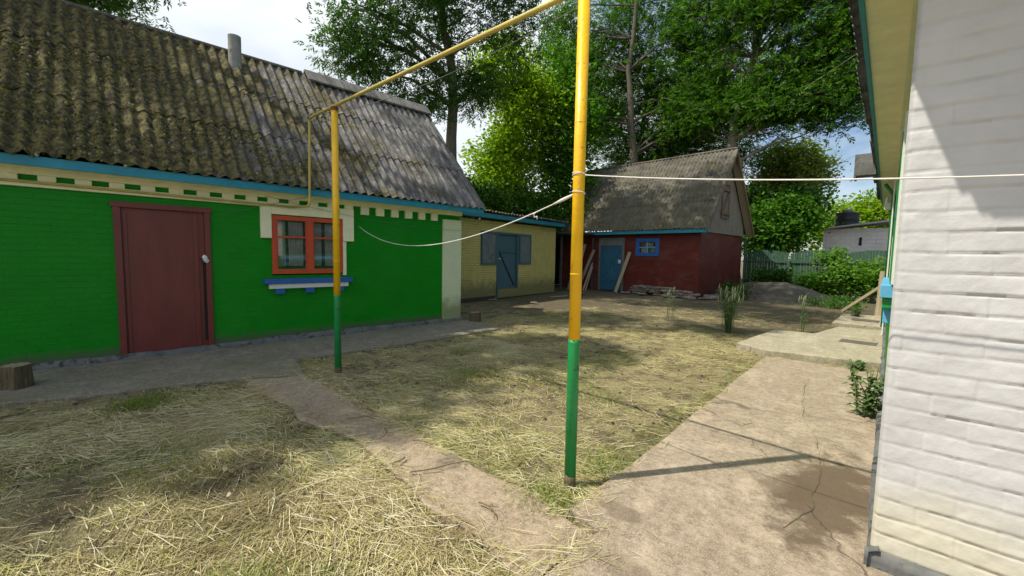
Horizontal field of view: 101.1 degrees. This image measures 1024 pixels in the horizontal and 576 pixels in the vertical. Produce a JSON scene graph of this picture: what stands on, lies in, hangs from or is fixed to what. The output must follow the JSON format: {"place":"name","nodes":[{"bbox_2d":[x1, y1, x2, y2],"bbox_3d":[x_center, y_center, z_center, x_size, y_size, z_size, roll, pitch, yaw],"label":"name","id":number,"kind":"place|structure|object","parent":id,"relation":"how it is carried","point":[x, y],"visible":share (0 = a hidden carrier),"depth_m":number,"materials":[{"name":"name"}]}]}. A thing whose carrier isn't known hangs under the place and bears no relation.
{"place":"outdoors","nodes":[
{"label":"outdoors","id":0,"kind":"place"},
{"bbox_2d":[0,320,499,406],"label":"concrete path","id":1,"kind":"structure","parent":0,"point":[123,377],"depth_m":5.34,"materials":[{"name":"grey concrete"}]},
{"bbox_2d":[0,362,34,390],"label":"tree stump","id":2,"kind":"object","parent":1,"relation":"on","point":[16,376],"visible":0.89,"depth_m":4.38,"materials":[{"name":"brown wood"}]},
{"bbox_2d":[245,375,594,575],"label":"sandy path","id":3,"kind":"structure","parent":0,"point":[476,486],"depth_m":2.77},
{"bbox_2d":[410,461,463,471],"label":"twig","id":4,"kind":"object","parent":3,"relation":"on","point":[433,468],"visible":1,"depth_m":2.88,"materials":[{"name":"brown wood"}]},
{"bbox_2d":[478,502,495,517],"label":"twig","id":5,"kind":"object","parent":3,"relation":"on","point":[489,506],"visible":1,"depth_m":2.47,"materials":[{"name":"brown wood"}]},
{"bbox_2d":[0,260,878,575],"bbox_3d":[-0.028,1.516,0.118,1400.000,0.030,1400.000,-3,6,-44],"label":"ground","id":6,"kind":"structure","parent":0,"point":[72,534],"depth_m":3.68,"materials":[{"name":"beige plant"}]},
{"bbox_2d":[66,0,185,32],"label":"walnut tree","id":7,"kind":"object","parent":6,"relation":"on","point":[118,7],"visible":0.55,"depth_m":11.08,"materials":[{"name":"green plant"}]},
{"bbox_2d":[0,0,485,370],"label":"green house","id":8,"kind":"structure","parent":6,"relation":"on","point":[91,97],"depth_m":6.31,"materials":[{"name":"paint"}]},
{"bbox_2d":[110,201,214,354],"bbox_3d":[-4.845,-0.128,5.920,1.080,2.055,0.100,-3,6,-44],"label":"door","id":9,"kind":"structure","parent":8,"relation":"in","point":[164,284],"depth_m":5.89,"materials":[{"name":"red paint"}]},
{"bbox_2d":[202,255,209,262],"bbox_3d":[-4.487,-0.425,6.177,0.092,0.120,0.054,-3,6,-44],"label":"door handle","id":10,"kind":"object","parent":9,"relation":"attached to","point":[205,258],"visible":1,"depth_m":6.16,"materials":[{"name":"silver metal"}]},
{"bbox_2d":[223,197,305,213],"bbox_3d":[-3.748,-1.304,6.560,1.324,0.406,0.006,-2,5,-34],"label":"cable","id":11,"kind":"object","parent":8,"relation":"attached to","point":[264,205],"visible":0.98,"depth_m":6.51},
{"bbox_2d":[263,215,352,293],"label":"window","id":12,"kind":"structure","parent":8,"relation":"in","point":[300,245],"depth_m":7.17,"materials":[{"name":"orange paint"}]},
{"bbox_2d":[268,196,460,230],"bbox_3d":[-2.505,-1.360,7.971,3.850,0.347,0.005,-3,6,-44],"label":"cable","id":13,"kind":"object","parent":8,"relation":"attached to","point":[363,218],"visible":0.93,"depth_m":7.83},
{"bbox_2d":[330,106,341,372],"bbox_3d":[-2.158,-0.509,5.183,0.088,3.327,0.088,-3,6,-44],"label":"support pole","id":14,"kind":"object","parent":6,"relation":"on","point":[336,233],"visible":0.92,"depth_m":5.15,"materials":[{"name":"yellow enamel"},{"name":"green enamel"},{"name":"steel"}]},
{"bbox_2d":[337,7,577,111],"bbox_3d":[-0.853,-1.894,3.807,3.626,0.195,0.006,5,6,44],"label":"cable","id":15,"kind":"object","parent":14,"relation":"attached to","point":[471,63],"visible":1,"depth_m":3.24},
{"bbox_2d":[0,319,756,575],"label":"soil clods","id":16,"kind":"object","parent":6,"relation":"on","point":[304,494],"visible":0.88,"depth_m":3.98,"materials":[{"name":"brown soil"}]},
{"bbox_2d":[0,338,810,575],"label":"cut hay","id":17,"kind":"object","parent":6,"relation":"on","point":[401,533],"visible":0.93,"depth_m":2.93},
{"bbox_2d":[293,0,563,159],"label":"ash tree","id":18,"kind":"object","parent":6,"relation":"on","point":[472,89],"visible":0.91,"depth_m":15.22,"materials":[{"name":"green plant"}]},
{"bbox_2d":[0,299,879,575],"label":"cut hay","id":19,"kind":"object","parent":6,"relation":"on","point":[598,330],"visible":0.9,"depth_m":3.34},
{"bbox_2d":[469,311,480,321],"bbox_3d":[-0.823,0.660,9.464,0.262,0.247,0.256,1,4,-5],"label":"tree stump","id":20,"kind":"object","parent":6,"relation":"on","point":[475,316],"visible":0.94,"depth_m":9.35,"materials":[{"name":"brown wood"}]},
{"bbox_2d":[453,204,568,302],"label":"yellow shed","id":21,"kind":"structure","parent":6,"relation":"on","point":[511,259],"depth_m":14.70,"materials":[{"name":"paint"}]},
{"bbox_2d":[495,232,518,298],"bbox_3d":[-0.197,-0.792,14.781,0.125,2.270,1.243,4,6,37],"label":"door","id":22,"kind":"structure","parent":21,"relation":"in","point":[507,243],"depth_m":14.83,"materials":[{"name":"wood"}]},
{"bbox_2d":[458,20,575,206],"bbox_3d":[0.019,-6.591,20.381,6.410,13.012,5.237,-3,6,-44],"label":"maple tree","id":23,"kind":"object","parent":6,"relation":"on","point":[505,145],"visible":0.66,"depth_m":19.63,"materials":[{"name":"green plant"}]},
{"bbox_2d":[458,173,583,244],"bbox_3d":[-0.261,-2.457,18.176,7.831,5.059,4.210,-3,6,-44],"label":"elder bush","id":24,"kind":"object","parent":6,"relation":"on","point":[489,197],"visible":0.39,"depth_m":18.03,"materials":[{"name":"green plant"}]},
{"bbox_2d":[522,26,619,247],"bbox_3d":[2.523,-6.646,22.144,5.270,12.920,6.527,-3,6,-44],"label":"maple tree","id":25,"kind":"object","parent":6,"relation":"on","point":[561,170],"visible":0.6,"depth_m":20.71,"materials":[{"name":"green plant"}]},
{"bbox_2d":[554,232,594,290],"bbox_3d":[2.178,-1.419,19.901,4.200,2.810,3.700,-3,6,-44],"label":"lean to","id":26,"kind":"object","parent":6,"relation":"on","point":[558,263],"visible":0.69,"depth_m":19.10,"materials":[{"name":"brown wood"}]},
{"bbox_2d":[564,0,590,489],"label":"support pole","id":27,"kind":"object","parent":6,"relation":"on","point":[582,66],"visible":0.91,"depth_m":2.63,"materials":[{"name":"yellow metal"}]},
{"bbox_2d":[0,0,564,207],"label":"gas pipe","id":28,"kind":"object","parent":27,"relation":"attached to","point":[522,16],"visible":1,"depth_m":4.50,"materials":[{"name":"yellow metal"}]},
{"bbox_2d":[360,191,585,245],"bbox_3d":[-1.173,-0.713,5.179,0.087,0.397,6.093,-2,5,-32],"label":"clothesline","id":29,"kind":"object","parent":27,"relation":"attached to","point":[564,199],"visible":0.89,"depth_m":3.22,"materials":[{"name":"white fabric"}]},
{"bbox_2d":[572,172,1023,180],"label":"clothesline","id":30,"kind":"object","parent":27,"relation":"attached to","point":[1012,175],"visible":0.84,"depth_m":1.86,"materials":[{"name":"white fabric"}]},
{"bbox_2d":[582,263,592,290],"bbox_3d":[3.380,-0.506,18.831,0.072,1.216,0.781,5,6,40],"label":"board","id":31,"kind":"object","parent":6,"relation":"on","point":[587,276],"visible":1,"depth_m":18.82,"materials":[{"name":"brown wood"}]},
{"bbox_2d":[582,250,594,280],"bbox_3d":[3.287,-0.809,18.836,0.945,1.828,0.140,-1,5,-28],"label":"board","id":32,"kind":"object","parent":6,"relation":"on","point":[589,259],"visible":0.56,"depth_m":18.87,"materials":[{"name":"grey wood"}]},
{"bbox_2d":[585,266,592,290],"bbox_3d":[3.412,-0.420,18.695,0.053,1.070,0.856,4,5,30],"label":"board","id":33,"kind":"object","parent":6,"relation":"on","point":[588,278],"visible":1,"depth_m":18.69,"materials":[{"name":"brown wood"}]},
{"bbox_2d":[614,252,630,291],"bbox_3d":[4.722,-0.677,17.996,0.672,1.755,0.127,1,4,-3],"label":"board","id":34,"kind":"object","parent":6,"relation":"on","point":[622,272],"visible":1,"depth_m":17.98,"materials":[{"name":"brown wood"}]},
{"bbox_2d":[526,0,725,168],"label":"ash tree","id":35,"kind":"object","parent":6,"relation":"on","point":[628,63],"visible":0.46,"depth_m":24.11,"materials":[{"name":"green plant"}]},
{"bbox_2d":[556,147,754,298],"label":"red barn","id":36,"kind":"structure","parent":6,"relation":"on","point":[682,235],"depth_m":17.70,"materials":[{"name":"brick"}]},
{"bbox_2d":[598,238,624,291],"bbox_3d":[4.390,-1.049,18.702,0.120,2.340,1.290,-3,6,-44],"label":"door","id":37,"kind":"structure","parent":36,"relation":"in","point":[611,250],"depth_m":18.73,"materials":[{"name":"blue wood"}]},
{"bbox_2d":[635,238,659,255],"bbox_3d":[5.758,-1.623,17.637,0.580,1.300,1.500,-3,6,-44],"label":"window","id":38,"kind":"structure","parent":36,"relation":"in","point":[644,246],"depth_m":17.50,"materials":[{"name":"blue paint"}]},
{"bbox_2d":[663,287,674,320],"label":"dry weed","id":39,"kind":"object","parent":6,"relation":"on","point":[669,293],"visible":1,"depth_m":10.17,"materials":[{"name":"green plant"}]},
{"bbox_2d":[553,17,793,187],"bbox_3d":[9.109,-9.316,27.836,16.511,17.598,8.191,4,5,35],"label":"ash tree","id":40,"kind":"object","parent":6,"relation":"on","point":[743,146],"visible":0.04,"depth_m":25.39,"materials":[{"name":"green plant"}]},
{"bbox_2d":[705,296,715,299],"bbox_3d":[7.334,0.365,15.564,0.388,0.122,0.357,-4,4,3],"label":"stone","id":41,"kind":"object","parent":6,"relation":"on","point":[712,297],"visible":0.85,"depth_m":15.43,"materials":[{"name":"grey stone"}]},
{"bbox_2d":[717,284,746,333],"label":"tall grass","id":42,"kind":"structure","parent":6,"relation":"on","point":[728,318],"depth_m":8.57,"materials":[{"name":"green plant"}]},
{"bbox_2d":[714,276,757,298],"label":"burdock clump","id":43,"kind":"object","parent":6,"relation":"on","point":[733,286],"visible":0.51,"depth_m":15.96,"materials":[{"name":"green plant"}]},
{"bbox_2d":[742,238,746,282],"bbox_3d":[10.551,-1.026,19.152,0.092,2.450,0.092,-1,5,-22],"label":"post","id":44,"kind":"object","parent":6,"relation":"on","point":[744,260],"visible":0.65,"depth_m":19.10,"materials":[{"name":"white wood"}]},
{"bbox_2d":[644,0,869,283],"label":"ash tree","id":45,"kind":"object","parent":6,"relation":"on","point":[815,86],"visible":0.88,"depth_m":19.18,"materials":[{"name":"green plant"}]},
{"bbox_2d":[746,260,795,284],"bbox_3d":[11.406,-0.449,18.474,1.556,1.520,2.146,-3,6,-44],"label":"currant bush","id":46,"kind":"object","parent":6,"relation":"on","point":[760,276],"visible":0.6,"depth_m":18.30,"materials":[{"name":"green plant"}]},
{"bbox_2d":[714,282,844,305],"bbox_3d":[10.068,0.128,16.347,3.000,0.734,5.200,-3,6,-44],"label":"earth heap","id":47,"kind":"object","parent":6,"relation":"on","point":[780,292],"visible":0.46,"depth_m":15.41,"materials":[{"name":"grey soil"}]},
{"bbox_2d":[741,185,839,259],"bbox_3d":[12.459,-2.294,19.862,4.455,4.948,3.907,1,4,0],"label":"hazel bush","id":48,"kind":"object","parent":6,"relation":"on","point":[789,223],"visible":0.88,"depth_m":19.11,"materials":[{"name":"green plant"}]},
{"bbox_2d":[741,173,851,268],"bbox_3d":[13.087,-2.854,21.447,6.100,5.836,3.926,2,5,14],"label":"hazel bush","id":49,"kind":"object","parent":6,"relation":"on","point":[754,194],"visible":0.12,"depth_m":20.75,"materials":[{"name":"green plant"}]},
{"bbox_2d":[746,135,852,280],"bbox_3d":[16.341,-4.712,24.740,4.621,9.151,6.003,-3,6,-44],"label":"locust tree","id":50,"kind":"object","parent":6,"relation":"on","point":[796,162],"visible":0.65,"depth_m":23.64,"materials":[{"name":"green plant"}]},
{"bbox_2d":[744,250,886,297],"bbox_3d":[12.762,-0.625,17.751,0.195,1.951,5.660,-3,6,-44],"label":"board fence","id":51,"kind":"object","parent":6,"relation":"on","point":[768,258],"visible":0.29,"depth_m":18.30,"materials":[{"name":"green wood"}]},
{"bbox_2d":[789,266,845,296],"bbox_3d":[12.336,-0.240,17.047,1.568,1.350,2.161,-3,6,-44],"label":"currant bush","id":52,"kind":"object","parent":6,"relation":"on","point":[809,282],"visible":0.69,"depth_m":16.82,"materials":[{"name":"green plant"}]},
{"bbox_2d":[805,291,874,309],"bbox_3d":[10.541,0.377,13.585,1.310,0.581,2.025,-1,5,-24],"label":"nettle clump","id":53,"kind":"object","parent":6,"relation":"on","point":[830,303],"visible":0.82,"depth_m":13.48,"materials":[{"name":"green plant"}]},
{"bbox_2d":[809,243,885,303],"bbox_3d":[12.957,-0.599,16.022,1.939,2.270,3.469,-1,5,-22],"label":"vine bush","id":54,"kind":"object","parent":6,"relation":"on","point":[849,277],"visible":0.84,"depth_m":15.90,"materials":[{"name":"green plant"}]},
{"bbox_2d":[806,187,889,251],"bbox_3d":[26.293,-4.095,29.863,6.393,7.488,12.025,-3,6,-44],"label":"lime tree","id":55,"kind":"object","parent":6,"relation":"on","point":[872,210],"visible":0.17,"depth_m":30.18,"materials":[{"name":"green plant"}]},
{"bbox_2d":[821,220,888,270],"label":"outhouse","id":56,"kind":"structure","parent":6,"relation":"on","point":[862,239],"depth_m":21.18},
{"bbox_2d":[834,210,859,225],"bbox_3d":[17.484,-3.632,21.995,1.027,0.860,1.027,-3,6,-44],"label":"water barrel","id":57,"kind":"object","parent":56,"relation":"on","point":[848,217],"visible":0.76,"depth_m":21.64,"materials":[{"name":"black plastic"}]},
{"bbox_2d":[850,307,861,316],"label":"bushy weed","id":58,"kind":"object","parent":6,"relation":"on","point":[856,312],"visible":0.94,"depth_m":11.06,"materials":[{"name":"green plant"}]},
{"bbox_2d":[847,359,865,370],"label":"bushy weed","id":59,"kind":"object","parent":6,"relation":"on","point":[861,365],"visible":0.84,"depth_m":5.76,"materials":[{"name":"green plant"}]},
{"bbox_2d":[841,287,877,311],"bbox_3d":[10.175,0.251,12.159,0.090,1.028,1.117,-1,5,-28],"label":"board","id":60,"kind":"object","parent":6,"relation":"on","point":[860,299],"visible":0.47,"depth_m":12.24,"materials":[{"name":"brown wood"}]},
{"bbox_2d":[874,271,884,315],"bbox_3d":[9.857,0.181,11.262,0.198,1.255,0.213,-3,6,-44],"label":"post","id":61,"kind":"object","parent":6,"relation":"on","point":[878,309],"visible":0.44,"depth_m":11.23,"materials":[{"name":"brown wood"}]},
{"bbox_2d":[847,0,1023,575],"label":"white house","id":62,"kind":"structure","parent":6,"relation":"on","point":[941,85],"depth_m":1.86,"materials":[{"name":"cream and white paint"},{"name":"grey slate"},{"name":"green painted wood"}]},
{"bbox_2d":[880,111,908,322],"bbox_3d":[3.440,-0.522,3.771,0.135,1.520,2.080,5,6,41],"label":"window","id":63,"kind":"structure","parent":62,"relation":"in","point":[886,290],"depth_m":3.14,"materials":[{"name":"white wood"}]},
{"bbox_2d":[92,0,882,260],"label":"sky","id":64,"kind":"structure","parent":0,"point":[268,30],"materials":[{"name":"white"}]},
{"bbox_2d":[682,290,692,293],"bbox_3d":[6.651,0.160,15.995,0.372,0.082,0.275,11,13,38],"label":"stone","id":65,"kind":"object","parent":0,"point":[687,292],"visible":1,"depth_m":15.93,"materials":[{"name":"grey stone"}]},
{"bbox_2d":[545,356,892,575],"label":"concrete path","id":66,"kind":"structure","parent":0,"point":[744,516],"depth_m":2.69,"materials":[{"name":"beige concrete"}]},
{"bbox_2d":[274,375,867,575],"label":"grit","id":67,"kind":"object","parent":66,"relation":"on","point":[668,455],"visible":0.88,"depth_m":3.05,"materials":[{"name":"gravel"}]},
{"bbox_2d":[648,375,826,545],"bbox_3d":[2.536,1.252,3.557,0.760,0.001,4.551,5,6,44],"label":"path crack","id":68,"kind":"object","parent":66,"relation":"on","point":[816,486],"visible":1,"depth_m":2.71,"materials":[{"name":"concrete"}]},
{"bbox_2d":[842,362,884,417],"bbox_3d":[3.408,1.002,4.053,0.359,0.538,0.398,-1,5,-23],"label":"bushy weed","id":69,"kind":"object","parent":66,"relation":"on","point":[869,399],"visible":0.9,"depth_m":4.02,"materials":[{"name":"green plant"}]},
{"bbox_2d":[797,294,810,331],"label":"tall grass","id":70,"kind":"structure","parent":0,"point":[801,313],"depth_m":8.81,"materials":[{"name":"green plant"}]},
{"bbox_2d":[736,329,884,370],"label":"concrete path","id":71,"kind":"structure","parent":0,"point":[814,348],"depth_m":6.79,"materials":[{"name":"beige concrete"}]},
{"bbox_2d":[838,339,877,345],"bbox_3d":[5.998,0.948,7.309,0.360,0.022,0.500,-3,6,-44],"label":"doormat","id":72,"kind":"object","parent":71,"relation":"on","point":[859,342],"visible":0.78,"depth_m":7.28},
{"bbox_2d":[815,327,882,340],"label":"concrete path","id":73,"kind":"structure","parent":0,"point":[872,334],"depth_m":8.55,"materials":[{"name":"beige concrete"}]},
{"bbox_2d":[832,314,881,329],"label":"concrete path","id":74,"kind":"structure","parent":0,"point":[843,320],"depth_m":9.95,"materials":[{"name":"beige concrete"}]},
{"bbox_2d":[851,318,878,322],"bbox_3d":[8.614,0.790,10.280,0.350,0.022,0.500,-3,6,-44],"label":"doormat","id":75,"kind":"object","parent":74,"relation":"on","point":[865,320],"visible":1,"depth_m":10.21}
]}

